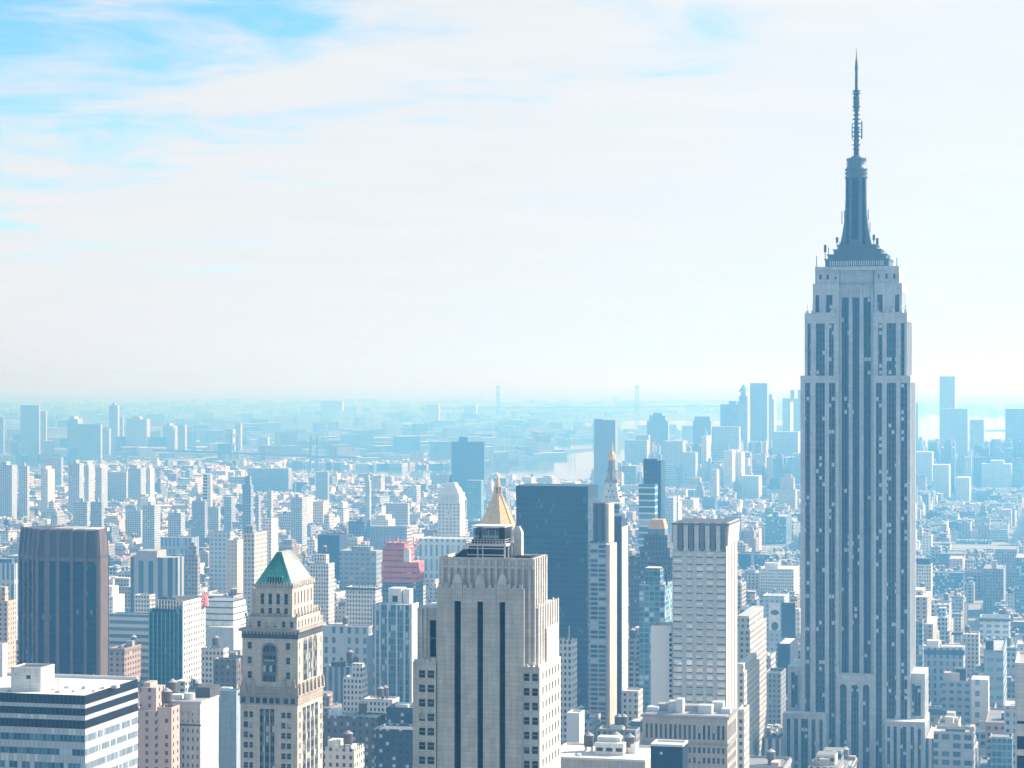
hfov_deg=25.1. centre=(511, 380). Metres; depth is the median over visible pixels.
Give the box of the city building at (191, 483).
[184,481,194,486]
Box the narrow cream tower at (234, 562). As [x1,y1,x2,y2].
[227,539,242,592]
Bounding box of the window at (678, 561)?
[674,559,681,563]
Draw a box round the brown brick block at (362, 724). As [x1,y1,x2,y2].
[323,700,385,767]
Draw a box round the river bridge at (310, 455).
[153,434,360,471]
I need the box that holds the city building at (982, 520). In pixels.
[975,517,990,528]
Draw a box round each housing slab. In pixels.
[0,461,16,519]
[19,462,28,515]
[41,465,54,514]
[68,460,83,513]
[73,498,89,525]
[84,461,94,501]
[90,498,103,526]
[96,464,107,511]
[125,507,142,541]
[128,465,145,500]
[143,501,159,548]
[147,465,153,496]
[168,509,184,535]
[192,497,206,546]
[208,503,219,536]
[291,493,306,544]
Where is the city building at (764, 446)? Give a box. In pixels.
[761,440,768,456]
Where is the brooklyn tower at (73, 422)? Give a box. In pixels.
[67,416,82,458]
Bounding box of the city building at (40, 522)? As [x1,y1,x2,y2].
[33,521,44,525]
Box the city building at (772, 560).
[765,554,780,564]
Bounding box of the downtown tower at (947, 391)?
[940,376,955,438]
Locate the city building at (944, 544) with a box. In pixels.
[933,541,950,549]
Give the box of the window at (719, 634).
[717,632,724,636]
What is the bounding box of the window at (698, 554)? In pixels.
[696,552,702,556]
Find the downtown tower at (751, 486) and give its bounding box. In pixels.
[741,475,761,498]
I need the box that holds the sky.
[0,0,1023,386]
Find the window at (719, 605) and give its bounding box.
[717,603,724,607]
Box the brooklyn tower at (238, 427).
[235,423,241,449]
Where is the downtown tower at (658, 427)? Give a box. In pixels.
[647,413,668,446]
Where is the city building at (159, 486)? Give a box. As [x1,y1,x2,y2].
[154,478,166,496]
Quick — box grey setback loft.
[990,733,1012,767]
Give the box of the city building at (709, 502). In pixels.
[702,496,717,509]
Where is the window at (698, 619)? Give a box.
[696,617,702,621]
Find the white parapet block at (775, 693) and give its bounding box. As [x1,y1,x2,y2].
[766,668,785,725]
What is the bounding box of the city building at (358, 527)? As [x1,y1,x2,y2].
[348,516,370,540]
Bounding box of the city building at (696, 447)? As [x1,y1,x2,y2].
[692,444,700,463]
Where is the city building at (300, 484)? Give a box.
[296,480,309,491]
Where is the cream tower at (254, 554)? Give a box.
[243,525,266,614]
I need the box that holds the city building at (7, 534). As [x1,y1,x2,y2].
[0,526,16,541]
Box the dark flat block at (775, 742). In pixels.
[762,733,784,756]
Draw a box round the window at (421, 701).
[418,699,425,707]
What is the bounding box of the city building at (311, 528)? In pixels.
[307,523,316,536]
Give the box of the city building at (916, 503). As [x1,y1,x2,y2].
[916,487,917,520]
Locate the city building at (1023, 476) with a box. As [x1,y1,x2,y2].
[1022,463,1023,486]
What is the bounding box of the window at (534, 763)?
[532,761,537,767]
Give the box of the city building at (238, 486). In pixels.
[223,482,241,489]
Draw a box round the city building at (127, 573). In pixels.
[125,570,130,576]
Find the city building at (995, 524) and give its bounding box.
[990,522,1008,539]
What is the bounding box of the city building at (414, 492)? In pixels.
[408,484,420,501]
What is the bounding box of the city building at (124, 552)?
[115,547,136,555]
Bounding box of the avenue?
[782,524,1023,642]
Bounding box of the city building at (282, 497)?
[277,494,288,499]
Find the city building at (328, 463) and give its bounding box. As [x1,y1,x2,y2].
[325,460,333,465]
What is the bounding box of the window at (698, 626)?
[696,624,702,628]
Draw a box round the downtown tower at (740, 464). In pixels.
[736,451,744,496]
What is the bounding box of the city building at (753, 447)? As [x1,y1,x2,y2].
[752,440,756,453]
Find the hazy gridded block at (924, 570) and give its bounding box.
[916,558,932,598]
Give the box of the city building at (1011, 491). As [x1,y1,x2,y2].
[1009,488,1015,493]
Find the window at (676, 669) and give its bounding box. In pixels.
[674,667,681,671]
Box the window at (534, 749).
[531,746,537,754]
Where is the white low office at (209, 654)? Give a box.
[201,635,228,684]
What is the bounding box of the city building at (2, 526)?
[0,518,4,529]
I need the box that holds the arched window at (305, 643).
[303,637,307,680]
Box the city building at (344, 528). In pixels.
[339,525,347,532]
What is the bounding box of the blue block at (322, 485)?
[316,472,328,500]
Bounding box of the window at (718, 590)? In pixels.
[717,589,724,592]
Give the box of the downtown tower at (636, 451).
[625,440,648,464]
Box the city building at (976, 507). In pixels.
[970,502,979,514]
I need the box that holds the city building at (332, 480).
[329,475,336,484]
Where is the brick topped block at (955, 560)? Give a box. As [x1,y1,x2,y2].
[949,555,964,568]
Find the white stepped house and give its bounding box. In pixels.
[343,649,367,711]
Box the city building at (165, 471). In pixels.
[162,469,176,475]
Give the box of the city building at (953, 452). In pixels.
[941,446,955,488]
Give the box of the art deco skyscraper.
[783,48,928,767]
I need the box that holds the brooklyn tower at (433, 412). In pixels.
[427,404,439,420]
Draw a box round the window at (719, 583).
[717,581,724,585]
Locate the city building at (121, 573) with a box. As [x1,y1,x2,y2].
[115,566,126,576]
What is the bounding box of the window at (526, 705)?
[523,703,529,710]
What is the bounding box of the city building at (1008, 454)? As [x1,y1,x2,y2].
[1005,447,1012,486]
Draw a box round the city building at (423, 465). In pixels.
[419,464,428,467]
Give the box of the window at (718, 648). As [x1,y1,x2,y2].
[717,647,724,650]
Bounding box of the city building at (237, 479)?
[229,475,244,484]
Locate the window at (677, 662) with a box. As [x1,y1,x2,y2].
[674,660,681,664]
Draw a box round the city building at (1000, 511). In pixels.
[992,507,1011,528]
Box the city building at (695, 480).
[689,476,701,483]
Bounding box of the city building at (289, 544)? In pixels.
[279,539,302,563]
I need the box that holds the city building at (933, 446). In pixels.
[929,441,937,461]
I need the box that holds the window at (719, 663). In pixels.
[717,661,724,665]
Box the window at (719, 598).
[717,596,724,600]
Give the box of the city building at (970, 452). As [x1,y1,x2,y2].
[968,449,973,486]
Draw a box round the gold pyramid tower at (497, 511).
[481,476,515,553]
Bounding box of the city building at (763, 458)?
[761,453,766,480]
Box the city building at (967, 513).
[960,509,974,517]
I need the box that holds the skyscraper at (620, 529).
[614,502,627,714]
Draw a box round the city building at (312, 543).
[306,536,316,554]
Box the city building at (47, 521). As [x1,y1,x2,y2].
[38,518,50,524]
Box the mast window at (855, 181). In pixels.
[846,177,864,244]
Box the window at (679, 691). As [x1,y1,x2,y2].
[674,689,681,693]
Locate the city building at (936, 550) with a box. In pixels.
[931,545,941,558]
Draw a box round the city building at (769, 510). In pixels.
[764,505,774,515]
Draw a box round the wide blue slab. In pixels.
[934,571,963,594]
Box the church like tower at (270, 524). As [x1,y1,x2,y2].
[263,507,277,565]
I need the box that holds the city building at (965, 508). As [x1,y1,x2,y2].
[958,506,972,510]
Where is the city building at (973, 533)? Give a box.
[970,528,977,538]
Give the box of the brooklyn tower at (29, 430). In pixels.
[20,405,39,457]
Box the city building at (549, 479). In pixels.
[537,475,560,483]
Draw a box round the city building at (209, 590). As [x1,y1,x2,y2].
[200,584,216,591]
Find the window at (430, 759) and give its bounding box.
[427,757,434,765]
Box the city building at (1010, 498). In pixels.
[1004,495,1016,502]
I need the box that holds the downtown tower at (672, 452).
[662,441,685,465]
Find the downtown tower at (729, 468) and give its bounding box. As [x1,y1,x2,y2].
[724,444,735,491]
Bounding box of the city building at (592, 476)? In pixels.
[591,469,593,483]
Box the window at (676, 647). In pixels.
[674,645,681,649]
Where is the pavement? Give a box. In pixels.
[762,523,1017,643]
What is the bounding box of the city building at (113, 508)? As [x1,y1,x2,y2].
[105,506,120,511]
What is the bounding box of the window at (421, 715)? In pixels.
[418,713,425,721]
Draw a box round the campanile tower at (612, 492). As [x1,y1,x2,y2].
[601,444,625,512]
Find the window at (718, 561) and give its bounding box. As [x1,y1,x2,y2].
[717,560,724,563]
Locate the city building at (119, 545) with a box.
[113,542,131,549]
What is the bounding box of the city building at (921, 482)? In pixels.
[916,475,926,490]
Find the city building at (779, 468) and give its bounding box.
[774,454,785,477]
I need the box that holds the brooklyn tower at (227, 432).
[224,429,235,449]
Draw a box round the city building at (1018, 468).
[1013,457,1022,472]
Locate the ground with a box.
[0,387,1023,642]
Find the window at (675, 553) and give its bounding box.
[674,552,681,555]
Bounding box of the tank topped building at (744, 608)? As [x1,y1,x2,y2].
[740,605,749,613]
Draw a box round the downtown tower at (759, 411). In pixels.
[750,383,768,449]
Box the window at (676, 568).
[674,566,681,570]
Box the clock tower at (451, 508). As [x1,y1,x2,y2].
[438,474,464,535]
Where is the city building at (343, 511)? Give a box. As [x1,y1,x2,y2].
[337,500,348,522]
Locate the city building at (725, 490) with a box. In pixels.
[719,488,730,492]
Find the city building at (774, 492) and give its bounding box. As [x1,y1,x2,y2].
[767,490,777,494]
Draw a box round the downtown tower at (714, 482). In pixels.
[710,469,718,495]
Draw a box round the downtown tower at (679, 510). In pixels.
[677,501,681,520]
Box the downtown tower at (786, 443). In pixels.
[772,431,799,456]
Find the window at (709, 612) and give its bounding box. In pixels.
[707,610,712,614]
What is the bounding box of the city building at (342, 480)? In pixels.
[338,478,348,483]
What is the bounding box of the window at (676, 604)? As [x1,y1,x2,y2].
[674,602,681,606]
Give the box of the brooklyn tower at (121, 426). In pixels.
[119,417,123,435]
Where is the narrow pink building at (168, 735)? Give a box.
[157,688,179,767]
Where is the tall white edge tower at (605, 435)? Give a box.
[594,419,617,501]
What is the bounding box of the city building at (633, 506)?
[628,502,638,515]
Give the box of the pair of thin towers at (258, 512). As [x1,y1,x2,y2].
[255,495,260,530]
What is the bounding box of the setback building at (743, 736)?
[737,704,748,767]
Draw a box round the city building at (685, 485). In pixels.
[679,483,695,487]
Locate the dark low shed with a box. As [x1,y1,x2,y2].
[369,525,406,548]
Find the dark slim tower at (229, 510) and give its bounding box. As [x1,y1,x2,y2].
[224,496,235,530]
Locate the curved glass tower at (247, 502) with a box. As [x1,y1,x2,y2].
[242,476,252,538]
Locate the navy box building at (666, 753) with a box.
[650,739,687,767]
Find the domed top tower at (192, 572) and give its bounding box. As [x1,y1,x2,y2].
[185,542,199,595]
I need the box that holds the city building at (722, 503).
[718,499,731,507]
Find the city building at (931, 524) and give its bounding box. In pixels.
[923,521,940,528]
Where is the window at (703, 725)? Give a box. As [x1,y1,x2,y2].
[703,725,704,739]
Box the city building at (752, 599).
[746,590,759,606]
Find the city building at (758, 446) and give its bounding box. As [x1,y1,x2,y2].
[756,441,761,453]
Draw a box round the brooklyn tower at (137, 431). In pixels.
[126,416,149,446]
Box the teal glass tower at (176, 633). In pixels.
[148,592,208,687]
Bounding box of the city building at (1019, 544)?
[1014,541,1021,551]
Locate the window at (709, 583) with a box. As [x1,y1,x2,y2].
[707,581,712,585]
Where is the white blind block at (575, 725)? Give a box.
[567,709,583,742]
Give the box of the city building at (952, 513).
[944,512,958,519]
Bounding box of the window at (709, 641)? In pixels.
[707,639,712,643]
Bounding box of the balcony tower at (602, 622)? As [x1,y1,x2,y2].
[589,502,616,725]
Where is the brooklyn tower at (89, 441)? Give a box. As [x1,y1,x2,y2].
[77,424,101,459]
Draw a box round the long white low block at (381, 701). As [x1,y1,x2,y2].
[363,685,398,722]
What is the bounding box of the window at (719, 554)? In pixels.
[717,552,724,556]
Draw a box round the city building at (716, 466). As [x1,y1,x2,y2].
[710,463,721,484]
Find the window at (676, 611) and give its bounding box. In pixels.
[674,609,681,613]
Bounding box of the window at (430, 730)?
[427,728,434,736]
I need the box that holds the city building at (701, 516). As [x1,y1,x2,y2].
[696,513,705,518]
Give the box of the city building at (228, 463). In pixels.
[223,460,233,465]
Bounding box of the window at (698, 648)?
[696,646,702,650]
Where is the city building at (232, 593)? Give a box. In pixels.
[218,587,242,597]
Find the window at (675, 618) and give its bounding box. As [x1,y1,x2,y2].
[674,617,681,620]
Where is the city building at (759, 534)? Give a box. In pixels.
[756,530,761,549]
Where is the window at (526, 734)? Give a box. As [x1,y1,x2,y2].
[523,732,529,740]
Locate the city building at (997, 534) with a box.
[989,527,1007,541]
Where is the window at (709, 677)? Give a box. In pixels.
[707,675,712,679]
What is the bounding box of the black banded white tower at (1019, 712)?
[1015,652,1023,767]
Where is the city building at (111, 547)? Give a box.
[108,541,114,556]
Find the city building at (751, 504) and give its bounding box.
[748,502,754,508]
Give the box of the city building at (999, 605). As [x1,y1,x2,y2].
[994,600,1007,610]
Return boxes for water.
[0,430,1004,480]
[307,441,593,455]
[544,413,1004,431]
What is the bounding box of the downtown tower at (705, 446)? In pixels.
[701,427,710,481]
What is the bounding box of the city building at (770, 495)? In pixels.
[766,492,773,498]
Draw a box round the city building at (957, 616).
[951,610,962,640]
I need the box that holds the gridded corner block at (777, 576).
[759,562,799,598]
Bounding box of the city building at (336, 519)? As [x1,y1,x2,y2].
[334,515,339,522]
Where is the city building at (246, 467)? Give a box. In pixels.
[239,465,258,470]
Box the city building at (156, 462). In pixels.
[152,459,160,465]
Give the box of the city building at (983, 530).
[978,523,989,538]
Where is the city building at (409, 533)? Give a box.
[403,525,412,546]
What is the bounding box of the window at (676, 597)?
[674,595,681,599]
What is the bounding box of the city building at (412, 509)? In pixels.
[410,507,417,512]
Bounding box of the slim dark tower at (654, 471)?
[643,438,664,518]
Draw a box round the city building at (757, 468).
[752,461,763,485]
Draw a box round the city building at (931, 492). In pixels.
[918,489,934,507]
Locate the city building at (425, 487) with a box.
[411,482,430,493]
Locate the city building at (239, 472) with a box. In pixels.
[235,469,244,475]
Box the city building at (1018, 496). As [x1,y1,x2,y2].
[1010,493,1021,510]
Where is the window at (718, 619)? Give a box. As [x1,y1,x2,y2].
[717,618,724,621]
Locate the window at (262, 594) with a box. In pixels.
[260,593,263,604]
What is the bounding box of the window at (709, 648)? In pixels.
[707,646,712,650]
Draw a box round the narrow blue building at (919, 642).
[916,619,923,666]
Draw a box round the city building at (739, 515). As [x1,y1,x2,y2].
[724,512,743,540]
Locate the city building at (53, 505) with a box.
[47,500,61,515]
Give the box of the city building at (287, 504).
[283,501,290,509]
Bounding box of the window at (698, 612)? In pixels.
[696,610,702,614]
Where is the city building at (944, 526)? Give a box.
[939,521,948,533]
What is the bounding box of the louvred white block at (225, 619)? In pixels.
[205,597,247,651]
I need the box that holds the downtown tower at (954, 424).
[941,408,968,475]
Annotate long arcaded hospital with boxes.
[160,536,198,554]
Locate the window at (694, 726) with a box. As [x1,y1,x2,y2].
[693,725,695,738]
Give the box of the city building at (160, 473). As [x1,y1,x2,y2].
[155,470,165,475]
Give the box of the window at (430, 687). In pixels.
[427,685,434,693]
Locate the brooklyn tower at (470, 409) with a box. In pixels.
[464,405,477,413]
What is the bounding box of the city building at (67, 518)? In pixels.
[64,514,70,525]
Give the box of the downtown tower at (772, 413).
[769,394,776,438]
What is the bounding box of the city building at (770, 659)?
[766,651,775,670]
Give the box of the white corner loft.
[942,667,988,724]
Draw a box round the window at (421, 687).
[418,685,425,692]
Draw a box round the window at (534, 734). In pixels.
[531,732,537,740]
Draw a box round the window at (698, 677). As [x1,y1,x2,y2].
[696,675,702,679]
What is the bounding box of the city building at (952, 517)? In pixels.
[942,514,958,519]
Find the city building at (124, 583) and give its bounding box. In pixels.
[115,577,130,611]
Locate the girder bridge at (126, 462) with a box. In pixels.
[63,455,205,467]
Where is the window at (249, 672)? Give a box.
[248,671,251,678]
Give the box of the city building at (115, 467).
[109,465,120,470]
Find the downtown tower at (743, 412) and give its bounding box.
[737,384,749,450]
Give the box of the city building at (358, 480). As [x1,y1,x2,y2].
[354,477,363,485]
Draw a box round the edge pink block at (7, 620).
[0,586,15,671]
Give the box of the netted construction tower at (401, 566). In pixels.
[381,537,423,606]
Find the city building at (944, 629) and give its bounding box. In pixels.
[937,607,951,643]
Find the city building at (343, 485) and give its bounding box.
[329,483,346,490]
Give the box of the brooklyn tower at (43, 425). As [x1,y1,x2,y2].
[40,411,46,449]
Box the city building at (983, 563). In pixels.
[980,559,986,568]
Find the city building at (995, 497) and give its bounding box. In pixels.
[987,493,1003,500]
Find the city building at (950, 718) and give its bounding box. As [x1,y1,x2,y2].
[938,711,960,725]
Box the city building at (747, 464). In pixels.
[745,458,749,474]
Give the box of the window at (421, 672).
[418,670,425,678]
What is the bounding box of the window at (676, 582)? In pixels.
[674,580,681,584]
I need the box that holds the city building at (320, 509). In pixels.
[313,500,328,525]
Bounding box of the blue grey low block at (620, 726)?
[597,713,639,744]
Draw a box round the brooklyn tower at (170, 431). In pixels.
[163,423,176,449]
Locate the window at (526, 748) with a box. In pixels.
[523,746,529,754]
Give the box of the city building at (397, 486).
[390,484,401,489]
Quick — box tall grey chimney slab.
[367,635,372,695]
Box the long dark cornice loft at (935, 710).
[928,701,996,729]
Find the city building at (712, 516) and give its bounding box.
[708,514,716,518]
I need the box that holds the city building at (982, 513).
[978,503,987,517]
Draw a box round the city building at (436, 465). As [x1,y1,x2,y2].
[429,462,443,466]
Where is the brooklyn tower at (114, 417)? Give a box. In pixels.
[109,403,118,435]
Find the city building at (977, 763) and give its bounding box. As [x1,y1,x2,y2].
[975,735,980,767]
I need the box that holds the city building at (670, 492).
[665,491,676,494]
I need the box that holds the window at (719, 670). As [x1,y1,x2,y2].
[717,668,724,672]
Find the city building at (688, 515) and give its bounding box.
[682,513,696,518]
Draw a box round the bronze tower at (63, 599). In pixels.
[18,525,108,675]
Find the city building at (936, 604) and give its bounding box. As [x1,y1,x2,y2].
[931,599,950,627]
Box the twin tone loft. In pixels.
[951,624,979,675]
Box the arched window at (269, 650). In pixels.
[261,642,277,681]
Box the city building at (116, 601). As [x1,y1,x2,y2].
[109,585,123,613]
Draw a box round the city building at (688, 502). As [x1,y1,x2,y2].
[681,497,698,509]
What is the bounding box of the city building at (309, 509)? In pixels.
[303,495,312,523]
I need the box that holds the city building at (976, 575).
[962,568,982,596]
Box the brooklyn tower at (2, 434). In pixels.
[0,417,4,453]
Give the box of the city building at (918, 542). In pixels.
[916,529,919,549]
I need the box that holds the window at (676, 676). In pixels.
[674,674,681,678]
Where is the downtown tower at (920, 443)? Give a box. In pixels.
[919,437,929,450]
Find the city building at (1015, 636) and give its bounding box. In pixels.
[1010,628,1022,642]
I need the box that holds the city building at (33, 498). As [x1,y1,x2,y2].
[29,495,40,503]
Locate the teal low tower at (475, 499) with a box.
[467,480,483,519]
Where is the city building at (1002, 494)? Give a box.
[993,491,1009,497]
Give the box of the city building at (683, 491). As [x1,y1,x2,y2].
[677,488,687,495]
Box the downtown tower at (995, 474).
[981,460,1011,488]
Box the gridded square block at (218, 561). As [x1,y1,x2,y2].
[209,531,233,592]
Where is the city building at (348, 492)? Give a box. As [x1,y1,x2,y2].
[346,490,354,494]
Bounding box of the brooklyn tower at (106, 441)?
[102,428,110,455]
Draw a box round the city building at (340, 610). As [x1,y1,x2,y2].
[335,597,345,622]
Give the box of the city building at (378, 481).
[372,474,384,490]
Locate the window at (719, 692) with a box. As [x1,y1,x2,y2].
[717,690,724,694]
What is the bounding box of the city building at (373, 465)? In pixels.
[369,463,375,467]
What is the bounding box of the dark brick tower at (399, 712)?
[387,702,412,723]
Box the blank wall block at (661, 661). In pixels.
[651,622,671,704]
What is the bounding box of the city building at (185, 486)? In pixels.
[177,484,191,489]
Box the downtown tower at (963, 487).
[956,476,970,500]
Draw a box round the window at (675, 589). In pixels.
[674,588,681,591]
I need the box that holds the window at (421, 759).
[418,756,425,764]
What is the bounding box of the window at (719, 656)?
[717,654,724,658]
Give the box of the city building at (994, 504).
[989,501,1002,512]
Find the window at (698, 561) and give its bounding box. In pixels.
[696,559,702,563]
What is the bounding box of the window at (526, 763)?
[524,761,528,767]
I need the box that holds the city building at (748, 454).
[743,450,751,469]
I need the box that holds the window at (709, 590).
[707,588,712,592]
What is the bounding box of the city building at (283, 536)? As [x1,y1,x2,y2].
[278,534,290,539]
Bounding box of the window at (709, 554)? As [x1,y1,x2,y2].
[707,552,712,556]
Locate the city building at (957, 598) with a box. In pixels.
[948,588,964,630]
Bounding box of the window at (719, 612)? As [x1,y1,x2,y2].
[717,610,724,614]
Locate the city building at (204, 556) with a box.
[199,550,208,567]
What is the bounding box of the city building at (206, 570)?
[203,567,208,574]
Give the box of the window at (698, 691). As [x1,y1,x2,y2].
[696,689,702,693]
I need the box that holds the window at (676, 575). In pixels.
[674,573,681,577]
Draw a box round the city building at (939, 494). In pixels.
[935,492,942,501]
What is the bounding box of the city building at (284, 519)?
[278,511,290,529]
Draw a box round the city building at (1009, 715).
[1004,698,1014,767]
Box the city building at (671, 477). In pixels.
[665,464,678,488]
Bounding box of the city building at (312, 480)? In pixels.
[308,475,315,484]
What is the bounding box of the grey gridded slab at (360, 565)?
[340,546,381,589]
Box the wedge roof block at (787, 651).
[777,637,797,694]
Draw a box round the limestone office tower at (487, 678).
[413,524,560,767]
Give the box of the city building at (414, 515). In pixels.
[410,511,429,523]
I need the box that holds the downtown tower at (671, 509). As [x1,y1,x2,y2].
[666,496,676,542]
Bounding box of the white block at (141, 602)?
[134,593,154,612]
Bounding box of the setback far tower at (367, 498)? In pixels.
[365,476,370,519]
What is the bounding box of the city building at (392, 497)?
[389,493,398,502]
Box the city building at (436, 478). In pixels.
[431,473,445,483]
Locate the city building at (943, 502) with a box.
[939,499,946,504]
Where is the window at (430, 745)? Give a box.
[427,742,434,750]
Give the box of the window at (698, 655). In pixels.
[696,653,702,657]
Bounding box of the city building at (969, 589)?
[964,577,974,602]
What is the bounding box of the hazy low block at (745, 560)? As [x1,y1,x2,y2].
[738,552,753,570]
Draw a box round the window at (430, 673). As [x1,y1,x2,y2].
[427,670,434,678]
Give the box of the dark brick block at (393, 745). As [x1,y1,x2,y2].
[375,723,412,767]
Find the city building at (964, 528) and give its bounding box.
[958,521,970,538]
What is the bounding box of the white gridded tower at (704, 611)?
[671,518,739,767]
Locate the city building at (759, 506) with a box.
[754,502,765,511]
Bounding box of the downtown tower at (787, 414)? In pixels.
[783,390,796,430]
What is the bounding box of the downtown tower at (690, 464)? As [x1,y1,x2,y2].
[683,452,697,483]
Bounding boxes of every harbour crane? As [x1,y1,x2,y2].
[564,424,571,447]
[570,424,575,447]
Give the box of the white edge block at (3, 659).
[0,642,7,676]
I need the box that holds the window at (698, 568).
[696,566,702,570]
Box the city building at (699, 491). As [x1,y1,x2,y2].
[695,482,704,497]
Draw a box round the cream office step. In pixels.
[622,688,642,725]
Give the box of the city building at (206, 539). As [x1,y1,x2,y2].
[203,537,208,544]
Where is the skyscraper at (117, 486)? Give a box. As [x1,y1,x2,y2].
[108,472,127,500]
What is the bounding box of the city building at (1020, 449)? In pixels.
[1017,439,1022,466]
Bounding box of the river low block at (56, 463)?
[44,457,62,485]
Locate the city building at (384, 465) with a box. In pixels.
[379,463,388,467]
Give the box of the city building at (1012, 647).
[1005,636,1017,675]
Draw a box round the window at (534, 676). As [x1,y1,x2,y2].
[532,674,537,682]
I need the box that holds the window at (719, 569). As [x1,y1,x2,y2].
[717,567,724,571]
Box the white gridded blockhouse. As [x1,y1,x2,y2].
[371,514,394,525]
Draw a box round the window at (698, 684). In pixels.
[696,682,702,686]
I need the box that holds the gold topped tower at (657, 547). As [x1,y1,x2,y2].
[629,519,672,637]
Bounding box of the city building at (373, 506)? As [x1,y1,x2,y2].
[362,503,378,514]
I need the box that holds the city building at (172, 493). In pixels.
[167,490,180,497]
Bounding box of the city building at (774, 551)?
[759,547,783,557]
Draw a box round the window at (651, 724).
[650,723,652,737]
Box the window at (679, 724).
[679,724,680,738]
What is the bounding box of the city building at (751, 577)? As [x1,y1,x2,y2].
[744,566,761,593]
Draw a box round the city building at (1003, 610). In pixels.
[993,606,1008,613]
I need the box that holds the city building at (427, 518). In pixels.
[422,514,434,523]
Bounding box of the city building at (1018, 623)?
[1008,612,1023,633]
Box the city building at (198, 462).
[194,460,202,466]
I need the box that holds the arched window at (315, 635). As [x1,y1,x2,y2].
[313,634,316,676]
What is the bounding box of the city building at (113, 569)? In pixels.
[109,565,126,575]
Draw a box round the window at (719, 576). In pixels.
[717,574,724,578]
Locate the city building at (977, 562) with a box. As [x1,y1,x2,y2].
[975,557,981,567]
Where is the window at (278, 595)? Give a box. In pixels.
[276,594,279,604]
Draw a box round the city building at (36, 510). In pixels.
[29,507,38,515]
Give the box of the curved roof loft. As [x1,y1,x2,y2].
[934,724,974,767]
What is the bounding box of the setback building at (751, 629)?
[737,606,765,755]
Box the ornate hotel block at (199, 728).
[166,678,219,767]
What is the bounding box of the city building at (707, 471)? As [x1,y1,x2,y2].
[705,458,712,480]
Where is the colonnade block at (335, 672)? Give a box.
[323,654,357,707]
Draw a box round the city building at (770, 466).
[767,456,774,479]
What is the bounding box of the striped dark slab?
[131,549,184,611]
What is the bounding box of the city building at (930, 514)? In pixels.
[926,510,940,518]
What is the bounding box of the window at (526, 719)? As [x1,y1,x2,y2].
[523,717,529,725]
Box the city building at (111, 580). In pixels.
[109,574,117,584]
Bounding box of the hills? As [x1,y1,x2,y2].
[0,396,1023,420]
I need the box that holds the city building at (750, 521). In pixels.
[744,519,758,526]
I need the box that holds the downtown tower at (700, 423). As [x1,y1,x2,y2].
[693,416,712,444]
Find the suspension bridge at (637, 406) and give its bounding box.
[418,385,719,416]
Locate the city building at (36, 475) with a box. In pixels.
[34,473,40,478]
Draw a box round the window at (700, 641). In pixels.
[696,639,702,643]
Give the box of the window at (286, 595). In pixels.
[285,594,287,604]
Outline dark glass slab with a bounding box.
[516,483,597,709]
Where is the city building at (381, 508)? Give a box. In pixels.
[375,504,385,513]
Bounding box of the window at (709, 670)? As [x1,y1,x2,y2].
[707,668,712,672]
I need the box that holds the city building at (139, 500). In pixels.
[137,494,148,509]
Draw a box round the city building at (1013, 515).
[1007,505,1014,525]
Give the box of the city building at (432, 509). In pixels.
[422,506,437,513]
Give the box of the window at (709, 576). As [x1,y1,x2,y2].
[707,574,712,578]
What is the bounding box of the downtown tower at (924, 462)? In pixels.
[916,451,933,483]
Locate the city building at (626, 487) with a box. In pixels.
[622,483,638,491]
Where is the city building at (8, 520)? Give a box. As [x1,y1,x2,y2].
[4,516,15,527]
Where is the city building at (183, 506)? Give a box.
[172,503,191,509]
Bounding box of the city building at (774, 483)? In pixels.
[769,477,779,489]
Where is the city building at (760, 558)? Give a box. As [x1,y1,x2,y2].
[754,551,772,568]
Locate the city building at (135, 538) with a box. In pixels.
[125,533,141,544]
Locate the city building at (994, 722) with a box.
[985,708,1003,756]
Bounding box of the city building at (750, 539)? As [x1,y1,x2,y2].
[741,524,758,551]
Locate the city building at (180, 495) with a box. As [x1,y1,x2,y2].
[176,493,184,497]
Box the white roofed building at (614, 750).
[561,731,650,767]
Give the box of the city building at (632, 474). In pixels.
[622,464,640,483]
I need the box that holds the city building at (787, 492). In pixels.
[778,474,796,509]
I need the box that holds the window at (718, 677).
[717,676,724,680]
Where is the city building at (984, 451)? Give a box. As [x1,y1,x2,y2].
[980,447,988,456]
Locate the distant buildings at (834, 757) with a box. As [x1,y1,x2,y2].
[0,439,1023,767]
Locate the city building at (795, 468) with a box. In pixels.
[790,455,799,476]
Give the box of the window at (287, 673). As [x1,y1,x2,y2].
[286,672,289,679]
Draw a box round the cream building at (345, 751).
[324,730,363,767]
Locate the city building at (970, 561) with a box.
[965,557,979,568]
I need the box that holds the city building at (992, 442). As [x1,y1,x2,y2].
[990,439,995,456]
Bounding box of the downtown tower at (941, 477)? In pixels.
[933,464,950,498]
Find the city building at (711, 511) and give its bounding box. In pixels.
[706,509,715,513]
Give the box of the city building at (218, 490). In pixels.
[213,486,224,495]
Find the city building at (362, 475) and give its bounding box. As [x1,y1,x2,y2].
[357,472,374,478]
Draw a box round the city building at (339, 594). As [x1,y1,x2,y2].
[335,590,345,599]
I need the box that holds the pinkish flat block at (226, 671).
[213,657,240,688]
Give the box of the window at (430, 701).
[427,699,434,707]
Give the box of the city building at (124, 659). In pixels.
[109,635,141,689]
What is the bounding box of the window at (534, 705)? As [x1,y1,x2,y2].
[531,703,537,711]
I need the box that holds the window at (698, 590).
[696,588,702,592]
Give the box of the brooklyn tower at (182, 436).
[178,425,186,449]
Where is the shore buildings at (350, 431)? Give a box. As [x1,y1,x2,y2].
[0,398,1023,463]
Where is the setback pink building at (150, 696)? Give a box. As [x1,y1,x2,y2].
[137,680,164,767]
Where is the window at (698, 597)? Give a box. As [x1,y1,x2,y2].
[696,595,702,599]
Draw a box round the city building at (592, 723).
[577,705,600,743]
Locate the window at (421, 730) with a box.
[418,728,424,735]
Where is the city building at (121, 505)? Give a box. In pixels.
[116,502,127,509]
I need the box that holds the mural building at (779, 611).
[762,592,794,667]
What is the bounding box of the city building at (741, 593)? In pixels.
[737,574,745,615]

